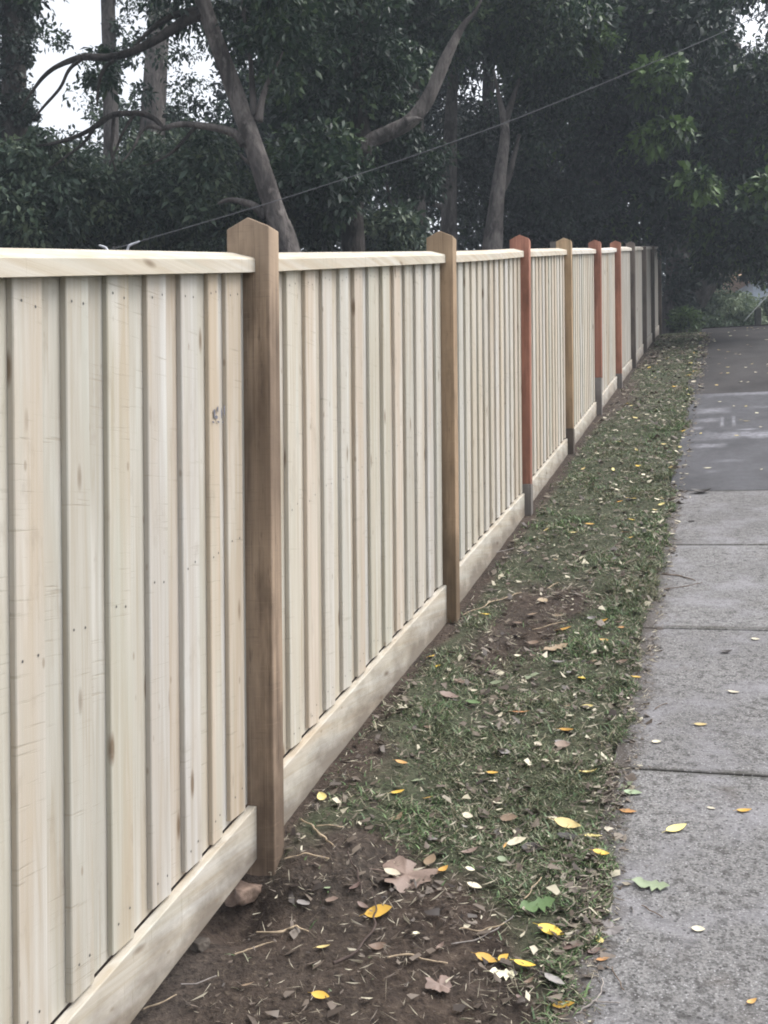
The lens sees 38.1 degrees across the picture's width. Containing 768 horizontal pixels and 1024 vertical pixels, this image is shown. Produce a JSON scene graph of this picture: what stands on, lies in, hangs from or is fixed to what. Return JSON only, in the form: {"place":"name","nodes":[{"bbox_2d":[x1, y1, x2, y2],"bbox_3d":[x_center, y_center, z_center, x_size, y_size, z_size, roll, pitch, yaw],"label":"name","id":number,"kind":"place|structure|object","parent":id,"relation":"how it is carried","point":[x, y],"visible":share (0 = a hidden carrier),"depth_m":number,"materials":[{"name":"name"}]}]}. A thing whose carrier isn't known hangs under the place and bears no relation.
{"place":"outdoors","nodes":[
{"label":"outdoors","id":0,"kind":"place"},
{"bbox_2d":[50,332,706,1023],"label":"ground","id":1,"kind":"structure","parent":0,"point":[236,924],"depth_m":3.59,"materials":[{"name":"soil"}]},
{"bbox_2d":[0,0,69,247],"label":"ivy covered tree","id":2,"kind":"object","parent":1,"relation":"on","point":[18,23],"visible":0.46,"depth_m":15.83,"materials":[{"name":"green plant"}]},
{"bbox_2d":[0,119,102,248],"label":"shrub","id":3,"kind":"object","parent":1,"relation":"on","point":[26,220],"visible":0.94,"depth_m":13.12,"materials":[{"name":"green plant"}]},
{"bbox_2d":[30,140,151,250],"bbox_3d":[-3.851,-2.840,14.425,1.707,3.966,2.052,-1,0,0],"label":"shrub","id":4,"kind":"object","parent":1,"relation":"on","point":[112,215],"visible":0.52,"depth_m":13.86,"materials":[{"name":"green plant"}]},
{"bbox_2d":[45,0,195,247],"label":"slender tree","id":5,"kind":"object","parent":1,"relation":"on","point":[110,29],"visible":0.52,"depth_m":20.00,"materials":[{"name":"green plant"}]},
{"bbox_2d":[35,0,248,173],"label":"pale trunk tree","id":6,"kind":"object","parent":1,"relation":"on","point":[157,66],"visible":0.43,"depth_m":21.83,"materials":[{"name":"green plant"}]},
{"bbox_2d":[80,129,224,250],"bbox_3d":[-2.925,-3.006,14.626,1.991,4.086,2.176,-1,0,0],"label":"shrub","id":7,"kind":"object","parent":1,"relation":"on","point":[136,205],"visible":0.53,"depth_m":14.00,"materials":[{"name":"green plant"}]},
{"bbox_2d":[143,994,176,1009],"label":"twig","id":8,"kind":"object","parent":1,"relation":"on","point":[159,1002],"visible":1,"depth_m":2.86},
{"bbox_2d":[118,88,248,181],"bbox_3d":[-5.111,-6.839,27.097,4.671,6.687,5.144,-1,0,0],"label":"woodland tree","id":9,"kind":"object","parent":1,"relation":"on","point":[138,93],"visible":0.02,"depth_m":25.75,"materials":[{"name":"green plant"}]},
{"bbox_2d":[4,0,367,251],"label":"gum tree","id":10,"kind":"object","parent":1,"relation":"on","point":[280,26],"visible":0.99,"depth_m":12.97,"materials":[{"name":"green plant"}]},
{"bbox_2d":[188,937,209,952],"bbox_3d":[-0.518,1.212,3.108,0.049,0.034,0.058,0,-6,34],"label":"soil clod","id":11,"kind":"object","parent":1,"relation":"on","point":[201,944],"visible":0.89,"depth_m":3.10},
{"bbox_2d":[181,976,216,984],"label":"twig","id":12,"kind":"object","parent":1,"relation":"on","point":[196,983],"visible":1,"depth_m":2.93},
{"bbox_2d":[140,117,261,251],"bbox_3d":[-2.241,-2.933,14.171,1.870,3.995,1.888,-1,0,44],"label":"shrub","id":13,"kind":"object","parent":1,"relation":"on","point":[202,182],"visible":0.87,"depth_m":13.65,"materials":[{"name":"green plant"}]},
{"bbox_2d":[224,880,261,906],"bbox_3d":[-0.416,1.143,3.336,0.088,0.060,0.144,-1,-6,34],"label":"clay clod","id":14,"kind":"object","parent":1,"relation":"on","point":[242,893],"visible":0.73,"depth_m":3.29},
{"bbox_2d":[234,941,276,954],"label":"twig","id":15,"kind":"object","parent":1,"relation":"on","point":[252,947],"visible":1,"depth_m":3.06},
{"bbox_2d":[184,0,342,182],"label":"woodland tree","id":16,"kind":"object","parent":1,"relation":"on","point":[220,97],"visible":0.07,"depth_m":26.08,"materials":[{"name":"green plant"}]},
{"bbox_2d":[256,925,308,932],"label":"twig","id":17,"kind":"object","parent":1,"relation":"on","point":[284,930],"visible":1,"depth_m":3.14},
{"bbox_2d":[297,899,309,904],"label":"fallen leaf","id":18,"kind":"object","parent":1,"relation":"on","point":[302,902],"visible":1,"depth_m":3.24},
{"bbox_2d":[245,137,364,251],"bbox_3d":[-1.217,-3.266,15.490,1.932,3.934,2.336,-1,0,0],"label":"shrub","id":19,"kind":"object","parent":1,"relation":"on","point":[291,211],"visible":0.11,"depth_m":14.98,"materials":[{"name":"green plant"}]},
{"bbox_2d":[284,852,329,858],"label":"twig","id":20,"kind":"object","parent":1,"relation":"on","point":[306,853],"visible":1,"depth_m":3.38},
{"bbox_2d":[300,818,334,846],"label":"twig","id":21,"kind":"object","parent":1,"relation":"on","point":[319,833],"visible":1,"depth_m":3.50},
{"bbox_2d":[309,990,328,998],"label":"fallen leaf","id":22,"kind":"object","parent":1,"relation":"on","point":[319,994],"visible":1,"depth_m":2.85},
{"bbox_2d":[317,792,326,799],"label":"fallen leaf","id":23,"kind":"object","parent":1,"relation":"on","point":[321,795],"visible":1,"depth_m":3.74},
{"bbox_2d":[243,24,406,251],"bbox_3d":[-1.621,-10.541,27.916,5.058,13.492,5.305,-1,0,28],"label":"woodland tree","id":24,"kind":"object","parent":1,"relation":"on","point":[365,204],"visible":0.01,"depth_m":28.19,"materials":[{"name":"green plant"}]},
{"bbox_2d":[316,824,343,826],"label":"twig","id":25,"kind":"object","parent":1,"relation":"on","point":[329,825],"visible":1,"depth_m":3.55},
{"bbox_2d":[0,218,661,1023],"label":"paling fence","id":26,"kind":"object","parent":1,"relation":"on","point":[260,492],"visible":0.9,"depth_m":3.21,"materials":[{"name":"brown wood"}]},
{"bbox_2d":[126,241,139,249],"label":"dry twig","id":27,"kind":"object","parent":26,"relation":"on","point":[130,245],"visible":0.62,"depth_m":9.19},
{"bbox_2d":[325,896,337,901],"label":"fallen leaf","id":28,"kind":"object","parent":1,"relation":"on","point":[332,898],"visible":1,"depth_m":3.25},
{"bbox_2d":[348,881,359,891],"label":"fallen leaf","id":29,"kind":"object","parent":1,"relation":"on","point":[355,885],"visible":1,"depth_m":3.30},
{"bbox_2d":[332,891,376,964],"bbox_3d":[-0.060,1.162,3.107,0.058,0.090,0.329,-1,0,19],"label":"twig","id":30,"kind":"object","parent":1,"relation":"on","point":[342,959],"visible":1,"depth_m":3.04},
{"bbox_2d":[347,851,361,893],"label":"twig","id":31,"kind":"object","parent":1,"relation":"on","point":[358,879],"visible":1,"depth_m":3.34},
{"bbox_2d":[239,0,481,251],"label":"crooked limb tree","id":32,"kind":"object","parent":1,"relation":"on","point":[346,86],"visible":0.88,"depth_m":14.56,"materials":[{"name":"green plant"}]},
{"bbox_2d":[355,901,367,907],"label":"fallen leaf","id":33,"kind":"object","parent":1,"relation":"on","point":[362,904],"visible":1,"depth_m":3.23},
{"bbox_2d":[360,904,391,917],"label":"fallen leaf","id":34,"kind":"object","parent":1,"relation":"on","point":[381,909],"visible":1,"depth_m":3.20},
{"bbox_2d":[369,942,385,949],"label":"fallen leaf","id":35,"kind":"object","parent":1,"relation":"on","point":[379,945],"visible":1,"depth_m":3.04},
{"bbox_2d":[391,811,402,819],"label":"fallen leaf","id":36,"kind":"object","parent":1,"relation":"on","point":[399,815],"visible":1,"depth_m":3.68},
{"bbox_2d":[364,185,436,251],"bbox_3d":[0.031,-3.108,16.109,1.431,3.202,2.324,-1,0,0],"label":"shrub","id":37,"kind":"object","parent":1,"relation":"on","point":[392,228],"visible":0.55,"depth_m":15.35,"materials":[{"name":"green plant"}]},
{"bbox_2d":[369,855,440,892],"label":"fallen leaf","id":38,"kind":"object","parent":1,"relation":"on","point":[404,868],"visible":0.94,"depth_m":3.38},
{"bbox_2d":[384,868,399,874],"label":"fallen leaf","id":39,"kind":"object","parent":38,"relation":"on","point":[391,871],"visible":1,"depth_m":3.36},
{"bbox_2d":[332,0,496,244],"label":"grey trunk tree","id":40,"kind":"object","parent":1,"relation":"on","point":[420,179],"visible":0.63,"depth_m":16.95,"materials":[{"name":"green plant"}]},
{"bbox_2d":[342,0,492,220],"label":"woodland tree","id":41,"kind":"object","parent":1,"relation":"on","point":[433,117],"visible":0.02,"depth_m":28.75,"materials":[{"name":"green plant"}]},
{"bbox_2d":[387,953,447,963],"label":"twig","id":42,"kind":"object","parent":1,"relation":"on","point":[405,954],"visible":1,"depth_m":2.97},
{"bbox_2d":[423,853,435,864],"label":"fallen leaf","id":43,"kind":"object","parent":1,"relation":"on","point":[430,859],"visible":1,"depth_m":3.45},
{"bbox_2d":[425,969,451,992],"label":"fallen leaf","id":44,"kind":"object","parent":1,"relation":"on","point":[440,984],"visible":1,"depth_m":2.86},
{"bbox_2d":[435,941,443,950],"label":"fallen leaf","id":45,"kind":"object","parent":1,"relation":"on","point":[441,944],"visible":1,"depth_m":3.02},
{"bbox_2d":[436,865,447,873],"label":"fallen leaf","id":46,"kind":"object","parent":1,"relation":"on","point":[443,868],"visible":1,"depth_m":3.39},
{"bbox_2d":[437,691,458,697],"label":"fallen leaf","id":47,"kind":"object","parent":1,"relation":"on","point":[447,694],"visible":1,"depth_m":4.66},
{"bbox_2d":[184,332,712,1023],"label":"leaf litter","id":48,"kind":"object","parent":1,"relation":"on","point":[572,886],"visible":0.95,"depth_m":3.89,"materials":[{"name":"plant"}]},
{"bbox_2d":[201,332,707,1023],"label":"grass","id":49,"kind":"structure","parent":1,"relation":"on","point":[653,548],"depth_m":4.47,"materials":[{"name":"plant"}]},
{"bbox_2d":[460,812,472,817],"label":"fallen leaf","id":50,"kind":"object","parent":1,"relation":"on","point":[468,814],"visible":1,"depth_m":3.69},
{"bbox_2d":[460,847,476,852],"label":"fallen leaf","id":51,"kind":"object","parent":1,"relation":"on","point":[469,850],"visible":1,"depth_m":3.48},
{"bbox_2d":[464,881,481,887],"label":"fallen leaf","id":52,"kind":"object","parent":1,"relation":"on","point":[474,885],"visible":1,"depth_m":3.29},
{"bbox_2d":[466,700,480,702],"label":"fallen leaf","id":53,"kind":"object","parent":1,"relation":"on","point":[472,701],"visible":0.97,"depth_m":4.62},
{"bbox_2d":[416,0,534,250],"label":"brown trunk tree","id":54,"kind":"object","parent":1,"relation":"on","point":[452,208],"visible":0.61,"depth_m":20.23,"materials":[{"name":"grey plant"}]},
{"bbox_2d":[451,915,513,944],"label":"twig","id":55,"kind":"object","parent":1,"relation":"on","point":[482,936],"visible":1,"depth_m":3.03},
{"bbox_2d":[460,923,504,931],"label":"twig","id":56,"kind":"object","parent":1,"relation":"on","point":[481,930],"visible":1,"depth_m":3.06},
{"bbox_2d":[472,952,496,961],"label":"fallen leaf","id":57,"kind":"object","parent":1,"relation":"on","point":[487,957],"visible":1,"depth_m":2.94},
{"bbox_2d":[203,0,767,311],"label":"woodland","id":58,"kind":"object","parent":1,"relation":"on","point":[437,227],"depth_m":38.60,"materials":[{"name":"green plant"}]},
{"bbox_2d":[415,21,561,244],"bbox_3d":[2.951,-10.778,28.908,5.294,13.854,5.339,-1,0,0],"label":"woodland tree","id":59,"kind":"object","parent":1,"relation":"on","point":[484,77],"visible":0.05,"depth_m":28.87,"materials":[{"name":"green plant"}]},
{"bbox_2d":[463,592,521,614],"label":"twig","id":60,"kind":"object","parent":1,"relation":"on","point":[489,602],"visible":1,"depth_m":5.95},
{"bbox_2d":[490,680,501,683],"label":"fallen leaf","id":61,"kind":"object","parent":1,"relation":"on","point":[495,681],"visible":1,"depth_m":4.83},
{"bbox_2d":[497,856,506,860],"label":"fallen leaf","id":62,"kind":"object","parent":1,"relation":"on","point":[501,858],"visible":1,"depth_m":3.42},
{"bbox_2d":[498,954,507,959],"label":"fallen leaf","id":63,"kind":"object","parent":1,"relation":"on","point":[505,956],"visible":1,"depth_m":2.94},
{"bbox_2d":[490,967,516,979],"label":"fallen leaf","id":64,"kind":"object","parent":1,"relation":"on","point":[501,973],"visible":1,"depth_m":2.88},
{"bbox_2d":[499,749,509,753],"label":"fallen leaf","id":65,"kind":"object","parent":1,"relation":"on","point":[503,751],"visible":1,"depth_m":4.11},
{"bbox_2d":[498,813,517,820],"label":"fallen leaf","id":66,"kind":"object","parent":1,"relation":"on","point":[505,817],"visible":1,"depth_m":3.69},
{"bbox_2d":[507,837,526,844],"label":"fallen leaf","id":67,"kind":"object","parent":1,"relation":"on","point":[514,840],"visible":1,"depth_m":3.52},
{"bbox_2d":[509,959,534,965],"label":"fallen leaf","id":68,"kind":"object","parent":1,"relation":"on","point":[517,961],"visible":1,"depth_m":2.90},
{"bbox_2d":[524,976,535,982],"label":"fallen leaf","id":69,"kind":"object","parent":1,"relation":"on","point":[530,979],"visible":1,"depth_m":2.82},
{"bbox_2d":[518,842,542,851],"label":"fallen leaf","id":70,"kind":"object","parent":1,"relation":"on","point":[532,844],"visible":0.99,"depth_m":3.48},
{"bbox_2d":[524,672,539,678],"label":"fallen leaf","id":71,"kind":"object","parent":1,"relation":"on","point":[532,675],"visible":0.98,"depth_m":4.91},
{"bbox_2d":[512,896,554,911],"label":"fallen leaf","id":72,"kind":"object","parent":1,"relation":"on","point":[542,904],"visible":1,"depth_m":3.13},
{"bbox_2d":[455,0,629,249],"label":"forked tree","id":73,"kind":"object","parent":1,"relation":"on","point":[508,44],"visible":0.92,"depth_m":18.44,"materials":[{"name":"green plant"}]},
{"bbox_2d":[537,598,547,601],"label":"fallen leaf","id":74,"kind":"object","parent":1,"relation":"on","point":[542,599],"visible":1,"depth_m":5.94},
{"bbox_2d":[534,923,563,934],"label":"fallen leaf","id":75,"kind":"object","parent":1,"relation":"on","point":[553,928],"visible":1,"depth_m":3.02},
{"bbox_2d":[484,159,614,248],"bbox_3d":[3.126,-4.686,20.961,2.468,3.703,2.235,-1,0,0],"label":"shrub","id":76,"kind":"object","parent":1,"relation":"on","point":[546,207],"visible":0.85,"depth_m":20.65,"materials":[{"name":"green plant"}]},
{"bbox_2d":[540,971,564,983],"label":"fallen leaf","id":77,"kind":"object","parent":1,"relation":"on","point":[551,977],"visible":1,"depth_m":2.82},
{"bbox_2d":[539,643,567,651],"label":"fallen leaf","id":78,"kind":"object","parent":1,"relation":"on","point":[560,645],"visible":1,"depth_m":5.22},
{"bbox_2d":[554,740,569,746],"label":"fallen leaf","id":79,"kind":"object","parent":1,"relation":"on","point":[559,743],"visible":1,"depth_m":4.17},
{"bbox_2d":[552,1001,574,1007],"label":"fallen leaf","id":80,"kind":"object","parent":1,"relation":"on","point":[564,1005],"visible":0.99,"depth_m":2.74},
{"bbox_2d":[548,817,580,827],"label":"fallen leaf","id":81,"kind":"object","parent":1,"relation":"on","point":[564,821],"visible":1,"depth_m":3.61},
{"bbox_2d":[556,832,580,838],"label":"fallen leaf","id":82,"kind":"object","parent":1,"relation":"on","point":[562,834],"visible":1,"depth_m":3.53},
{"bbox_2d":[495,40,645,243],"bbox_3d":[5.397,-11.315,31.089,5.674,15.046,5.374,-1,0,-45],"label":"woodland tree","id":83,"kind":"object","parent":1,"relation":"on","point":[554,169],"visible":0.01,"depth_m":30.92,"materials":[{"name":"green plant"}]},
{"bbox_2d":[561,943,579,948],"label":"fallen leaf","id":84,"kind":"object","parent":1,"relation":"on","point":[568,946],"visible":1,"depth_m":2.95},
{"bbox_2d":[578,834,601,836],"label":"fallen leaf","id":85,"kind":"object","parent":1,"relation":"on","point":[593,835],"visible":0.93,"depth_m":3.53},
{"bbox_2d":[589,849,609,854],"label":"fallen leaf","id":86,"kind":"object","parent":1,"relation":"on","point":[598,851],"visible":1,"depth_m":3.38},
{"bbox_2d":[479,0,751,262],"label":"broad evergreen tree","id":87,"kind":"object","parent":1,"relation":"on","point":[630,135],"visible":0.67,"depth_m":20.06,"materials":[{"name":"green plant"}]},
{"bbox_2d":[613,3,753,333],"bbox_3d":[7.165,-9.140,26.887,3.860,10.506,5.845,-1,0,14],"label":"tree foliage","id":88,"kind":"object","parent":1,"relation":"on","point":[681,281],"visible":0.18,"depth_m":27.07,"materials":[{"name":"green plant"}]},
{"bbox_2d":[664,304,710,331],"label":"shrub","id":89,"kind":"object","parent":1,"relation":"on","point":[684,317],"visible":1,"depth_m":26.23,"materials":[{"name":"green plant"}]},
{"bbox_2d":[664,11,767,331],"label":"leaning dark tree","id":90,"kind":"object","parent":1,"relation":"on","point":[704,294],"visible":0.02,"depth_m":29.78,"materials":[{"name":"green plant"}]},
{"bbox_2d":[671,0,767,293],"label":"overhanging tree","id":91,"kind":"object","parent":1,"relation":"on","point":[729,234],"visible":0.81,"depth_m":20.92,"materials":[{"name":"green plant"}]},
{"bbox_2d":[698,285,767,331],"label":"bush","id":92,"kind":"object","parent":1,"relation":"on","point":[725,309],"visible":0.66,"depth_m":30.43,"materials":[{"name":"green plant"}]},
{"bbox_2d":[715,279,767,304],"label":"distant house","id":93,"kind":"structure","parent":1,"relation":"on","point":[749,288],"depth_m":60.60,"materials":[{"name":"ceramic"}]},
{"bbox_2d":[754,306,760,324],"bbox_3d":[9.491,-4.494,28.200,0.140,1.446,0.140,-1,0,0],"label":"marker post","id":94,"kind":"object","parent":1,"relation":"on","point":[757,315],"visible":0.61,"depth_m":28.13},
{"bbox_2d":[0,0,767,295],"label":"sky","id":95,"kind":"structure","parent":0,"point":[82,18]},
{"bbox_2d":[110,11,767,249],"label":"overhead cable","id":96,"kind":"object","parent":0,"point":[453,141],"visible":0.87,"depth_m":9.24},
{"bbox_2d":[558,490,767,1023],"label":"path","id":97,"kind":"structure","parent":0,"point":[709,866],"depth_m":3.73,"materials":[{"name":"concrete"}]},
{"bbox_2d":[575,978,603,1014],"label":"twig","id":98,"kind":"object","parent":97,"relation":"on","point":[588,1005],"visible":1,"depth_m":2.74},
{"bbox_2d":[588,947,600,952],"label":"fallen leaf","id":99,"kind":"object","parent":97,"relation":"on","point":[593,949],"visible":1,"depth_m":2.95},
{"bbox_2d":[595,957,608,960],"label":"fallen leaf","id":100,"kind":"object","parent":97,"relation":"on","point":[600,959],"visible":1,"depth_m":2.91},
{"bbox_2d":[595,1000,619,1003],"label":"twig","id":101,"kind":"object","parent":97,"relation":"on","point":[606,1002],"visible":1,"depth_m":2.74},
{"bbox_2d":[592,919,623,935],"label":"fallen leaf","id":102,"kind":"object","parent":97,"relation":"on","point":[612,929],"visible":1,"depth_m":3.04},
{"bbox_2d":[618,781,632,788],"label":"fallen leaf","id":103,"kind":"object","parent":97,"relation":"on","point":[628,783],"visible":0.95,"depth_m":3.84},
{"bbox_2d":[616,809,635,811],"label":"fallen leaf","id":104,"kind":"object","parent":97,"relation":"on","point":[627,810],"visible":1,"depth_m":3.67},
{"bbox_2d":[620,789,641,793],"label":"fallen leaf","id":105,"kind":"object","parent":97,"relation":"on","point":[629,791],"visible":1,"depth_m":3.79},
{"bbox_2d":[623,877,669,890],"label":"fallen leaf","id":106,"kind":"object","parent":97,"relation":"on","point":[641,882],"visible":1,"depth_m":3.23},
{"bbox_2d":[662,824,685,832],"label":"fallen leaf","id":107,"kind":"object","parent":97,"relation":"on","point":[675,827],"visible":1,"depth_m":3.54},
{"bbox_2d":[662,573,695,580],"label":"twig","id":108,"kind":"object","parent":97,"relation":"on","point":[679,575],"visible":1,"depth_m":6.22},
{"bbox_2d":[689,925,704,930],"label":"fallen leaf","id":109,"kind":"object","parent":97,"relation":"on","point":[697,928],"visible":1,"depth_m":3.01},
{"bbox_2d":[686,488,710,492],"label":"fallen leaf","id":110,"kind":"object","parent":97,"relation":"on","point":[700,490],"visible":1,"depth_m":8.29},
{"bbox_2d":[733,808,750,811],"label":"fallen leaf","id":111,"kind":"object","parent":97,"relation":"on","point":[744,809],"visible":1,"depth_m":3.61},
{"bbox_2d":[747,998,756,1002],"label":"fallen leaf","id":112,"kind":"object","parent":97,"relation":"on","point":[753,1000],"visible":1,"depth_m":2.70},
{"bbox_2d":[670,391,767,490],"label":"driveway","id":113,"kind":"structure","parent":0,"point":[728,456],"depth_m":10.17,"materials":[{"name":"concrete"}]},
{"bbox_2d":[686,325,767,393],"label":"asphalt path","id":114,"kind":"structure","parent":0,"point":[748,366],"depth_m":17.11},
{"bbox_2d":[702,324,767,328],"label":"curb","id":115,"kind":"structure","parent":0,"point":[735,326],"depth_m":24.01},
{"bbox_2d":[752,291,767,323],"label":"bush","id":116,"kind":"object","parent":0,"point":[764,304],"visible":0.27,"depth_m":31.83,"materials":[{"name":"green plant"}]}
]}

